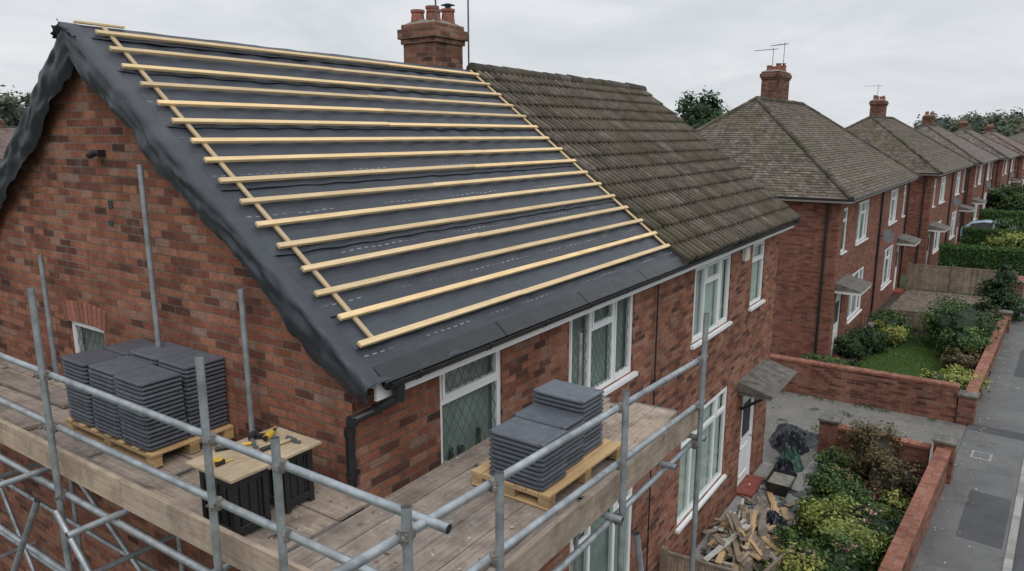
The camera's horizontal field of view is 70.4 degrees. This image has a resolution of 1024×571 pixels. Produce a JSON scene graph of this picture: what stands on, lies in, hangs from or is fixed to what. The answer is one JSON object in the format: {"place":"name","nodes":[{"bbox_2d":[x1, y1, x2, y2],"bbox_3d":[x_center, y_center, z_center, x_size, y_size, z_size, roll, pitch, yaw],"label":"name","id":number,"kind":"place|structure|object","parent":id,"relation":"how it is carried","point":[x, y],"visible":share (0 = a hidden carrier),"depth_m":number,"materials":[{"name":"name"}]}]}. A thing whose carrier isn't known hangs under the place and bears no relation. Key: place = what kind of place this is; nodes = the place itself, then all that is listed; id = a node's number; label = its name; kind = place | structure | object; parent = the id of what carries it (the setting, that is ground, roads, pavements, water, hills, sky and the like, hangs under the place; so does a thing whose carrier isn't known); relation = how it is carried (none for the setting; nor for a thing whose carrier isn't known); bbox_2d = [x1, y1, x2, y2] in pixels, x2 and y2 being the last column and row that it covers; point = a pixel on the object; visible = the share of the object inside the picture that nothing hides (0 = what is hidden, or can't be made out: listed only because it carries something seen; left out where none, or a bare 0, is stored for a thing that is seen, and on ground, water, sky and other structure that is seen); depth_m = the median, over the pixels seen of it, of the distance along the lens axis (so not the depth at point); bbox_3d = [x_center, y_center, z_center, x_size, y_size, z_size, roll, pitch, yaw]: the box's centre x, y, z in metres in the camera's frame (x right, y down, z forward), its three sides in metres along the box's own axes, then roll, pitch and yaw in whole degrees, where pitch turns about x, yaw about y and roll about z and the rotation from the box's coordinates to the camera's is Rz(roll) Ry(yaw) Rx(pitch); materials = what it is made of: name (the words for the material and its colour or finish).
{"place":"outdoors","nodes":[
{"label":"outdoors","id":0,"kind":"place"},
{"bbox_2d":[0,128,15,159],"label":"hipped roof","id":1,"kind":"structure","parent":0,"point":[5,135],"depth_m":60.48,"materials":[{"name":"red tile"}]},
{"bbox_2d":[0,449,18,570],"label":"extension","id":2,"kind":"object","parent":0,"point":[6,546],"visible":0.05,"depth_m":10.03,"materials":[{"name":"red brick"}]},
{"bbox_2d":[0,0,1023,127],"label":"sky","id":3,"kind":"structure","parent":0,"point":[955,58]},
{"bbox_2d":[684,454,822,570],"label":"garden path","id":4,"kind":"structure","parent":0,"point":[764,469],"depth_m":14.66,"materials":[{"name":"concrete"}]},
{"bbox_2d":[660,545,738,570],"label":"wooden fence","id":5,"kind":"object","parent":4,"relation":"on","point":[676,561],"visible":0.94,"depth_m":10.97,"materials":[{"name":"brown wood"}]},
{"bbox_2d":[764,468,797,497],"bbox_3d":[5.510,4.062,14.896,0.490,0.280,0.710,8,14,33],"label":"mortar tub","id":6,"kind":"object","parent":4,"relation":"on","point":[778,482],"visible":1,"depth_m":14.81,"materials":[{"name":"black plastic"}]},
{"bbox_2d":[774,447,803,471],"bbox_3d":[6.141,3.768,15.992,0.599,0.398,0.853,8,14,33],"label":"rubble sack","id":7,"kind":"object","parent":4,"relation":"on","point":[793,456],"visible":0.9,"depth_m":15.85,"materials":[{"name":"green plastic"}]},
{"bbox_2d":[679,236,1023,555],"bbox_3d":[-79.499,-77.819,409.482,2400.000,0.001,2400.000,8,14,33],"label":"ground","id":8,"kind":"structure","parent":0,"point":[902,281],"depth_m":34.67,"materials":[{"name":"grey concrete"}]},
{"bbox_2d":[0,84,30,125],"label":"distant trees","id":9,"kind":"object","parent":8,"relation":"on","point":[11,112],"visible":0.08,"depth_m":71.19,"materials":[{"name":"green plant"}]},
{"bbox_2d":[0,164,708,570],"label":"scaffolding","id":10,"kind":"object","parent":8,"relation":"on","point":[406,528],"visible":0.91,"depth_m":5.12,"materials":[{"name":"grey metal"}]},
{"bbox_2d":[66,417,234,467],"bbox_3d":[-3.189,1.252,6.389,1.380,0.118,0.740,8,14,33],"label":"wooden pallet","id":11,"kind":"object","parent":10,"relation":"on","point":[190,445],"visible":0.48,"depth_m":6.03,"materials":[{"name":"brown wood"}]},
{"bbox_2d":[61,338,227,451],"bbox_3d":[-3.193,0.893,6.317,1.297,0.609,0.747,8,14,33],"label":"roof tile stack","id":12,"kind":"object","parent":11,"relation":"on","point":[148,374],"visible":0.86,"depth_m":6.03,"materials":[{"name":"concrete"}]},
{"bbox_2d":[185,426,321,535],"bbox_3d":[-1.770,1.364,5.056,0.500,0.450,0.740,8,14,33],"label":"work table","id":13,"kind":"object","parent":10,"relation":"on","point":[244,481],"visible":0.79,"depth_m":4.84,"materials":[{"name":"brown wood"}]},
{"bbox_2d":[248,426,277,440],"bbox_3d":[-1.794,1.065,5.264,0.156,0.049,0.224,1,12,5],"label":"cordless drill","id":14,"kind":"object","parent":13,"relation":"on","point":[255,435],"visible":0.98,"depth_m":5.19,"materials":[{"name":"yellow plastic"}]},
{"bbox_2d":[471,438,620,510],"bbox_3d":[0.299,1.393,5.701,0.700,0.118,1.100,8,14,35],"label":"wooden pallet","id":15,"kind":"object","parent":10,"relation":"on","point":[580,471],"visible":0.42,"depth_m":5.41,"materials":[{"name":"brown wood"}]},
{"bbox_2d":[489,379,603,491],"bbox_3d":[0.283,1.117,5.585,0.546,0.465,0.990,8,14,35],"label":"roof tile stack","id":16,"kind":"object","parent":15,"relation":"on","point":[556,409],"visible":0.88,"depth_m":5.40,"materials":[{"name":"concrete"}]},
{"bbox_2d":[0,66,778,570],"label":"walls","id":17,"kind":"structure","parent":8,"relation":"on","point":[56,210],"depth_m":7.21,"materials":[{"name":"red brick"}]},
{"bbox_2d":[61,300,106,331],"bbox_3d":[-4.420,0.297,7.519,0.912,0.255,0.032,8,14,33],"label":"window arch","id":18,"kind":"structure","parent":17,"relation":"attached to","point":[86,313],"depth_m":7.48,"materials":[{"name":"brick"}]},
{"bbox_2d":[0,22,689,405],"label":"roof underlay","id":19,"kind":"object","parent":17,"relation":"on","point":[288,288],"visible":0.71,"depth_m":6.88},
{"bbox_2d":[73,20,670,347],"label":"battens","id":20,"kind":"object","parent":19,"relation":"attached to","point":[333,291],"visible":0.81,"depth_m":7.24,"materials":[{"name":"brown wood"}]},
{"bbox_2d":[397,21,467,68],"bbox_3d":[-1.267,-3.224,11.817,0.790,1.900,0.830,8,14,33],"label":"chimney stack","id":21,"kind":"object","parent":19,"relation":"on","point":[435,43],"visible":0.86,"depth_m":11.41,"materials":[{"name":"brick"}]},
{"bbox_2d":[407,3,458,25],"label":"chimney pots","id":22,"kind":"object","parent":21,"relation":"on","point":[447,11],"visible":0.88,"depth_m":11.49,"materials":[{"name":"ceramic"}]},
{"bbox_2d":[72,240,765,570],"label":"windows","id":23,"kind":"structure","parent":17,"relation":"attached to","point":[469,401],"depth_m":9.28,"materials":[{"name":"white plastic"}]},
{"bbox_2d":[343,221,799,570],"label":"gutter and downpipe","id":24,"kind":"object","parent":17,"relation":"attached to","point":[403,370],"visible":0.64,"depth_m":6.31,"materials":[{"name":"black plastic"}]},
{"bbox_2d":[370,225,793,400],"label":"fascia boards","id":25,"kind":"object","parent":17,"relation":"on","point":[380,392],"visible":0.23,"depth_m":6.94,"materials":[{"name":"white plastic"}]},
{"bbox_2d":[477,71,801,261],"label":"tiled roof","id":26,"kind":"structure","parent":17,"relation":"on","point":[695,175],"depth_m":12.34,"materials":[{"name":"tile"}]},
{"bbox_2d":[466,62,799,262],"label":"ridge tiles","id":27,"kind":"object","parent":26,"relation":"attached to","point":[483,68],"visible":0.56,"depth_m":12.25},
{"bbox_2d":[736,396,764,498],"bbox_3d":[4.894,3.147,14.825,0.400,2.200,0.950,8,14,33],"label":"front door","id":28,"kind":"structure","parent":17,"relation":"attached to","point":[751,489],"depth_m":14.97,"materials":[{"name":"white plastic"}]},
{"bbox_2d":[737,358,796,409],"bbox_3d":[5.107,2.040,14.477,0.680,0.650,1.840,8,14,33],"label":"door canopy","id":29,"kind":"object","parent":17,"relation":"attached to","point":[766,379],"visible":1,"depth_m":14.16,"materials":[{"name":"concrete"}]},
{"bbox_2d":[674,85,731,128],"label":"broadleaf tree","id":30,"kind":"object","parent":8,"relation":"on","point":[700,113],"visible":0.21,"depth_m":43.05,"materials":[{"name":"green plant"}]},
{"bbox_2d":[701,483,815,570],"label":"debris pile","id":31,"kind":"object","parent":8,"relation":"on","point":[733,534],"visible":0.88,"depth_m":12.86,"materials":[{"name":"brown wood"}]},
{"bbox_2d":[757,509,787,534],"bbox_3d":[4.819,4.329,13.469,0.573,0.326,0.994,8,14,33],"label":"plastic sheet","id":32,"kind":"object","parent":31,"relation":"on","point":[774,517],"visible":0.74,"depth_m":13.41,"materials":[{"name":"black plastic"}]},
{"bbox_2d":[771,182,908,358],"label":"walls","id":33,"kind":"structure","parent":8,"relation":"on","point":[799,261],"depth_m":23.33,"materials":[{"name":"red brick"}]},
{"bbox_2d":[697,100,918,199],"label":"hipped roof","id":34,"kind":"structure","parent":33,"relation":"on","point":[756,142],"depth_m":25.41,"materials":[{"name":"tile"}]},
{"bbox_2d":[760,71,791,99],"bbox_3d":[10.676,-7.454,29.577,0.830,2.350,1.580,8,14,35],"label":"chimney stack","id":35,"kind":"object","parent":34,"relation":"on","point":[774,84],"visible":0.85,"depth_m":28.91,"materials":[{"name":"brick"}]},
{"bbox_2d":[695,96,920,199],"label":"ridge and hip tiles","id":36,"kind":"structure","parent":34,"relation":"attached to","point":[819,164],"depth_m":26.59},
{"bbox_2d":[777,176,921,353],"bbox_3d":[10.934,-1.756,30.512,8.805,5.212,15.300,8,14,35],"label":"gutter and downpipes","id":37,"kind":"object","parent":33,"relation":"attached to","point":[823,259],"visible":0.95,"depth_m":23.06,"materials":[{"name":"black plastic"}]},
{"bbox_2d":[840,185,905,324],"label":"windows","id":38,"kind":"structure","parent":33,"relation":"attached to","point":[862,222],"depth_m":26.28,"materials":[{"name":"white plastic"}]},
{"bbox_2d":[831,229,921,360],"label":"doors and canopies","id":39,"kind":"structure","parent":33,"relation":"attached to","point":[848,284],"depth_m":23.74,"materials":[{"name":"white plastic"}]},
{"bbox_2d":[770,353,959,422],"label":"brick wall","id":40,"kind":"structure","parent":8,"relation":"on","point":[915,395],"depth_m":19.33,"materials":[{"name":"brick"}]},
{"bbox_2d":[817,412,931,477],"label":"brick wall","id":41,"kind":"structure","parent":8,"relation":"on","point":[831,430],"depth_m":16.25,"materials":[{"name":"brick"}]},
{"bbox_2d":[878,433,959,570],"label":"brick wall","id":42,"kind":"structure","parent":8,"relation":"on","point":[905,544],"depth_m":12.87,"materials":[{"name":"brick"}]},
{"bbox_2d":[901,168,966,275],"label":"walls","id":43,"kind":"structure","parent":8,"relation":"on","point":[936,213],"depth_m":37.82,"materials":[{"name":"red brick"}]},
{"bbox_2d":[847,117,973,172],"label":"hipped roof","id":44,"kind":"structure","parent":43,"relation":"on","point":[870,130],"depth_m":40.44,"materials":[{"name":"tile"}]},
{"bbox_2d":[869,100,888,115],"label":"chimney stack","id":45,"kind":"object","parent":44,"relation":"on","point":[881,109],"visible":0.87,"depth_m":43.64,"materials":[{"name":"brick"}]},
{"bbox_2d":[846,115,975,172],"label":"ridge and hip tiles","id":46,"kind":"structure","parent":44,"relation":"attached to","point":[922,157],"depth_m":40.98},
{"bbox_2d":[915,164,975,270],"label":"gutter and downpipes","id":47,"kind":"object","parent":43,"relation":"attached to","point":[949,204],"visible":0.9,"depth_m":42.26,"materials":[{"name":"black plastic"}]},
{"bbox_2d":[932,170,965,254],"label":"windows","id":48,"kind":"structure","parent":43,"relation":"attached to","point":[937,234],"depth_m":40.88,"materials":[{"name":"white plastic"}]},
{"bbox_2d":[925,197,975,274],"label":"doors and canopies","id":49,"kind":"structure","parent":43,"relation":"attached to","point":[934,226],"depth_m":38.42,"materials":[{"name":"white plastic"}]},
{"bbox_2d":[905,262,1018,294],"bbox_3d":[20.557,-0.240,33.345,4.355,1.290,0.105,7,14,31],"label":"wooden fence","id":50,"kind":"object","parent":8,"relation":"on","point":[949,284],"visible":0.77,"depth_m":33.61,"materials":[{"name":"brown wood"}]},
{"bbox_2d":[908,107,1023,136],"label":"distant trees","id":51,"kind":"object","parent":8,"relation":"on","point":[1012,124],"visible":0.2,"depth_m":141.41,"materials":[{"name":"green plant"}]},
{"bbox_2d":[960,161,993,227],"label":"walls","id":52,"kind":"structure","parent":8,"relation":"on","point":[975,192],"depth_m":53.13,"materials":[{"name":"red brick"}]},
{"bbox_2d":[918,126,998,162],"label":"hipped roof","id":53,"kind":"structure","parent":52,"relation":"on","point":[980,154],"depth_m":55.99,"materials":[{"name":"grey tile"}]},
{"bbox_2d":[916,124,999,162],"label":"ridge and hip tiles","id":54,"kind":"structure","parent":53,"relation":"attached to","point":[954,144],"depth_m":55.53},
{"bbox_2d":[962,158,1000,226],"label":"gutter and downpipes","id":55,"kind":"object","parent":52,"relation":"attached to","point":[983,184],"visible":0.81,"depth_m":57.07,"materials":[{"name":"black plastic"}]},
{"bbox_2d":[937,242,1023,278],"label":"hedge","id":56,"kind":"object","parent":8,"relation":"on","point":[969,256],"visible":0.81,"depth_m":36.43,"materials":[{"name":"green plant"}]},
{"bbox_2d":[955,309,1012,425],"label":"brick wall","id":57,"kind":"structure","parent":8,"relation":"on","point":[969,398],"depth_m":19.81,"materials":[{"name":"brick"}]},
{"bbox_2d":[960,226,1021,245],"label":"hedge","id":58,"kind":"object","parent":8,"relation":"on","point":[973,235],"visible":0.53,"depth_m":42.90,"materials":[{"name":"green plant"}]},
{"bbox_2d":[978,208,1023,227],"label":"hedge","id":59,"kind":"object","parent":8,"relation":"on","point":[989,214],"visible":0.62,"depth_m":51.63,"materials":[{"name":"green plant"}]},
{"bbox_2d":[979,230,1023,247],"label":"shrub","id":60,"kind":"object","parent":8,"relation":"on","point":[1010,239],"visible":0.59,"depth_m":37.26,"materials":[{"name":"green plant"}]},
{"bbox_2d":[990,157,1015,194],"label":"walls","id":61,"kind":"structure","parent":8,"relation":"on","point":[1001,170],"depth_m":66.34,"materials":[{"name":"red brick"}]},
{"bbox_2d":[955,130,1019,157],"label":"hipped roof","id":62,"kind":"structure","parent":61,"relation":"on","point":[1009,153],"depth_m":69.89,"materials":[{"name":"grey tile"}]},
{"bbox_2d":[986,181,1023,210],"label":"tree","id":63,"kind":"object","parent":8,"relation":"on","point":[1001,196],"visible":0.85,"depth_m":60.56,"materials":[{"name":"green plant"}]},
{"bbox_2d":[991,216,1023,233],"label":"tree","id":64,"kind":"object","parent":8,"relation":"on","point":[1004,224],"visible":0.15,"depth_m":43.32,"materials":[{"name":"green plant"}]},
{"bbox_2d":[1002,457,1023,570],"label":"kerb","id":65,"kind":"structure","parent":8,"relation":"on","point":[1012,540],"depth_m":13.43,"materials":[{"name":"concrete"}]},
{"bbox_2d":[1013,156,1023,189],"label":"walls","id":66,"kind":"structure","parent":8,"relation":"on","point":[1021,170],"depth_m":80.17,"materials":[{"name":"red brick"}]},
{"bbox_2d":[983,132,1023,154],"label":"hipped roof","id":67,"kind":"structure","parent":66,"relation":"on","point":[1007,139],"depth_m":83.80,"materials":[{"name":"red tile"}]},
{"bbox_2d":[796,461,921,570],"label":"garden soil","id":68,"kind":"structure","parent":0,"point":[878,561],"depth_m":13.57,"materials":[{"name":"brown soil"}]},
{"bbox_2d":[763,545,794,570],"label":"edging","id":69,"kind":"object","parent":68,"relation":"on","point":[772,566],"visible":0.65,"depth_m":11.28,"materials":[{"name":"grey concrete"}]},
{"bbox_2d":[762,541,828,570],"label":"shrub","id":70,"kind":"object","parent":68,"relation":"on","point":[791,559],"visible":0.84,"depth_m":11.20,"materials":[{"name":"green plant"}]},
{"bbox_2d":[772,524,819,555],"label":"shrub","id":71,"kind":"object","parent":68,"relation":"on","point":[786,534],"visible":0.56,"depth_m":12.46,"materials":[{"name":"green plant"}]},
{"bbox_2d":[752,472,911,570],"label":"ground cover plants","id":72,"kind":"object","parent":68,"relation":"on","point":[817,497],"visible":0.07,"depth_m":14.46,"materials":[{"name":"green plant"}]},
{"bbox_2d":[808,445,857,477],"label":"shrub","id":73,"kind":"object","parent":68,"relation":"on","point":[826,457],"visible":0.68,"depth_m":15.47,"materials":[{"name":"green plant"}]},
{"bbox_2d":[805,462,863,496],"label":"shrub","id":74,"kind":"object","parent":68,"relation":"on","point":[821,481],"visible":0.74,"depth_m":14.62,"materials":[{"name":"green plant"}]},
{"bbox_2d":[794,521,884,570],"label":"shrub","id":75,"kind":"object","parent":68,"relation":"on","point":[832,556],"visible":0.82,"depth_m":11.49,"materials":[{"name":"green plant"}]},
{"bbox_2d":[790,477,893,563],"bbox_3d":[5.617,4.078,12.454,1.780,1.273,1.918,2,12,9],"label":"shrub","id":76,"kind":"object","parent":68,"relation":"on","point":[813,516],"visible":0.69,"depth_m":12.27,"materials":[{"name":"green plant"}]},
{"bbox_2d":[822,480,893,515],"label":"shrub","id":77,"kind":"object","parent":68,"relation":"on","point":[856,490],"visible":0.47,"depth_m":13.67,"materials":[{"name":"green plant"}]},
{"bbox_2d":[830,416,910,482],"bbox_3d":[7.540,3.434,15.328,1.533,1.362,1.698,8,14,33],"label":"shrub","id":78,"kind":"object","parent":68,"relation":"on","point":[869,439],"visible":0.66,"depth_m":15.19,"materials":[{"name":"green plant"}]},
{"bbox_2d":[845,494,901,552],"bbox_3d":[6.413,4.292,12.754,1.251,0.731,1.409,8,14,33],"label":"shrub","id":79,"kind":"object","parent":68,"relation":"on","point":[881,523],"visible":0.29,"depth_m":12.73,"materials":[{"name":"green plant"}]},
{"bbox_2d":[857,447,920,503],"bbox_3d":[7.526,3.775,14.387,1.272,1.079,1.357,2,12,10],"label":"shrub","id":80,"kind":"object","parent":68,"relation":"on","point":[884,477],"visible":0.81,"depth_m":14.13,"materials":[{"name":"brown plant"}]},
{"bbox_2d":[871,489,911,521],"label":"shrub","id":81,"kind":"object","parent":68,"relation":"on","point":[899,505],"visible":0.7,"depth_m":13.67,"materials":[{"name":"green plant"}]},
{"bbox_2d":[844,322,876,362],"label":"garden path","id":82,"kind":"structure","parent":0,"point":[871,324],"depth_m":23.88,"materials":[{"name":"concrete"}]},
{"bbox_2d":[833,327,872,359],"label":"shrub","id":83,"kind":"object","parent":82,"relation":"on","point":[848,346],"visible":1,"depth_m":23.40,"materials":[{"name":"green plant"}]},
{"bbox_2d":[762,391,967,468],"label":"driveway","id":84,"kind":"structure","parent":0,"point":[794,405],"depth_m":18.54,"materials":[{"name":"concrete"}]},
{"bbox_2d":[771,430,809,454],"bbox_3d":[6.455,3.567,16.806,0.783,0.459,0.712,-2,12,-11],"label":"plastic sheet","id":85,"kind":"object","parent":84,"relation":"on","point":[782,442],"visible":0.91,"depth_m":16.66,"materials":[{"name":"black plastic"}]},
{"bbox_2d":[769,423,817,447],"bbox_3d":[6.810,3.546,17.344,1.193,0.280,1.665,8,14,33],"label":"plastic sheet","id":86,"kind":"object","parent":84,"relation":"on","point":[809,439],"visible":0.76,"depth_m":17.39,"materials":[{"name":"grey plastic"}]},
{"bbox_2d":[769,389,936,562],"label":"weeds","id":87,"kind":"object","parent":84,"relation":"on","point":[850,415],"visible":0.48,"depth_m":18.99,"materials":[{"name":"green plant"}]},
{"bbox_2d":[858,332,946,377],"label":"lawn","id":88,"kind":"structure","parent":0,"point":[913,368],"depth_m":23.57,"materials":[{"name":"green plant"}]},
{"bbox_2d":[844,321,891,354],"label":"shrub","id":89,"kind":"object","parent":88,"relation":"on","point":[876,341],"visible":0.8,"depth_m":24.02,"materials":[{"name":"green plant"}]},
{"bbox_2d":[869,319,911,346],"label":"shrub","id":90,"kind":"object","parent":88,"relation":"on","point":[897,335],"visible":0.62,"depth_m":24.84,"materials":[{"name":"green plant"}]},
{"bbox_2d":[863,308,919,335],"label":"shrub","id":91,"kind":"object","parent":88,"relation":"on","point":[892,317],"visible":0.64,"depth_m":25.99,"materials":[{"name":"green plant"}]},
{"bbox_2d":[910,291,1008,347],"bbox_3d":[15.146,1.118,24.651,2.865,2.101,2.730,8,14,33],"label":"shrub","id":92,"kind":"object","parent":88,"relation":"on","point":[943,319],"visible":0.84,"depth_m":24.25,"materials":[{"name":"green plant"}]},
{"bbox_2d":[851,289,985,420],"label":"garden soil","id":93,"kind":"structure","parent":0,"point":[890,300],"depth_m":30.56,"materials":[{"name":"brown soil"}]},
{"bbox_2d":[799,351,851,365],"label":"shrub","id":94,"kind":"object","parent":93,"relation":"on","point":[812,356],"visible":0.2,"depth_m":21.40,"materials":[{"name":"green plant"}]},
{"bbox_2d":[885,307,982,332],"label":"garden wall","id":95,"kind":"structure","parent":93,"relation":"on","point":[913,321],"depth_m":27.17,"materials":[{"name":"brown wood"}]},
{"bbox_2d":[916,366,991,401],"bbox_3d":[12.170,2.722,20.098,2.040,0.814,1.654,-1,12,-4],"label":"shrub","id":96,"kind":"object","parent":93,"relation":"on","point":[948,375],"visible":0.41,"depth_m":19.91,"materials":[{"name":"green plant"}]},
{"bbox_2d":[919,293,1004,336],"bbox_3d":[15.913,1.124,25.787,2.608,1.627,2.086,8,14,33],"label":"shrub","id":97,"kind":"object","parent":93,"relation":"on","point":[975,313],"visible":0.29,"depth_m":25.36,"materials":[{"name":"green plant"}]},
{"bbox_2d":[932,320,996,363],"bbox_3d":[14.479,1.857,23.240,1.864,1.230,1.746,-8,14,-35],"label":"shrub","id":98,"kind":"object","parent":93,"relation":"on","point":[973,337],"visible":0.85,"depth_m":23.05,"materials":[{"name":"green plant"}]},
{"bbox_2d":[938,345,994,375],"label":"shrub","id":99,"kind":"object","parent":93,"relation":"on","point":[968,361],"visible":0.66,"depth_m":21.88,"materials":[{"name":"green plant"}]},
{"bbox_2d":[967,258,1023,321],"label":"conifer tree","id":100,"kind":"object","parent":93,"relation":"on","point":[999,294],"visible":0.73,"depth_m":28.04,"materials":[{"name":"green plant"}]},
{"bbox_2d":[889,289,989,323],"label":"driveway","id":101,"kind":"structure","parent":0,"point":[911,299],"depth_m":32.11,"materials":[{"name":"grey concrete"}]},
{"bbox_2d":[911,290,1023,570],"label":"pavement","id":102,"kind":"structure","parent":0,"point":[998,475],"depth_m":15.63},
{"bbox_2d":[956,349,1023,548],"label":"pavement patch","id":103,"kind":"object","parent":102,"relation":"on","point":[984,518],"visible":1,"depth_m":13.89,"materials":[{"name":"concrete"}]},
{"bbox_2d":[959,220,1016,235],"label":"parked car","id":104,"kind":"object","parent":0,"point":[983,223],"visible":0.06,"depth_m":48.84,"materials":[{"name":"paint"}]},
{"bbox_2d":[1012,501,1023,570],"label":"road","id":105,"kind":"structure","parent":0,"point":[1018,562],"depth_m":12.86,"materials":[{"name":"grey asphalt"}]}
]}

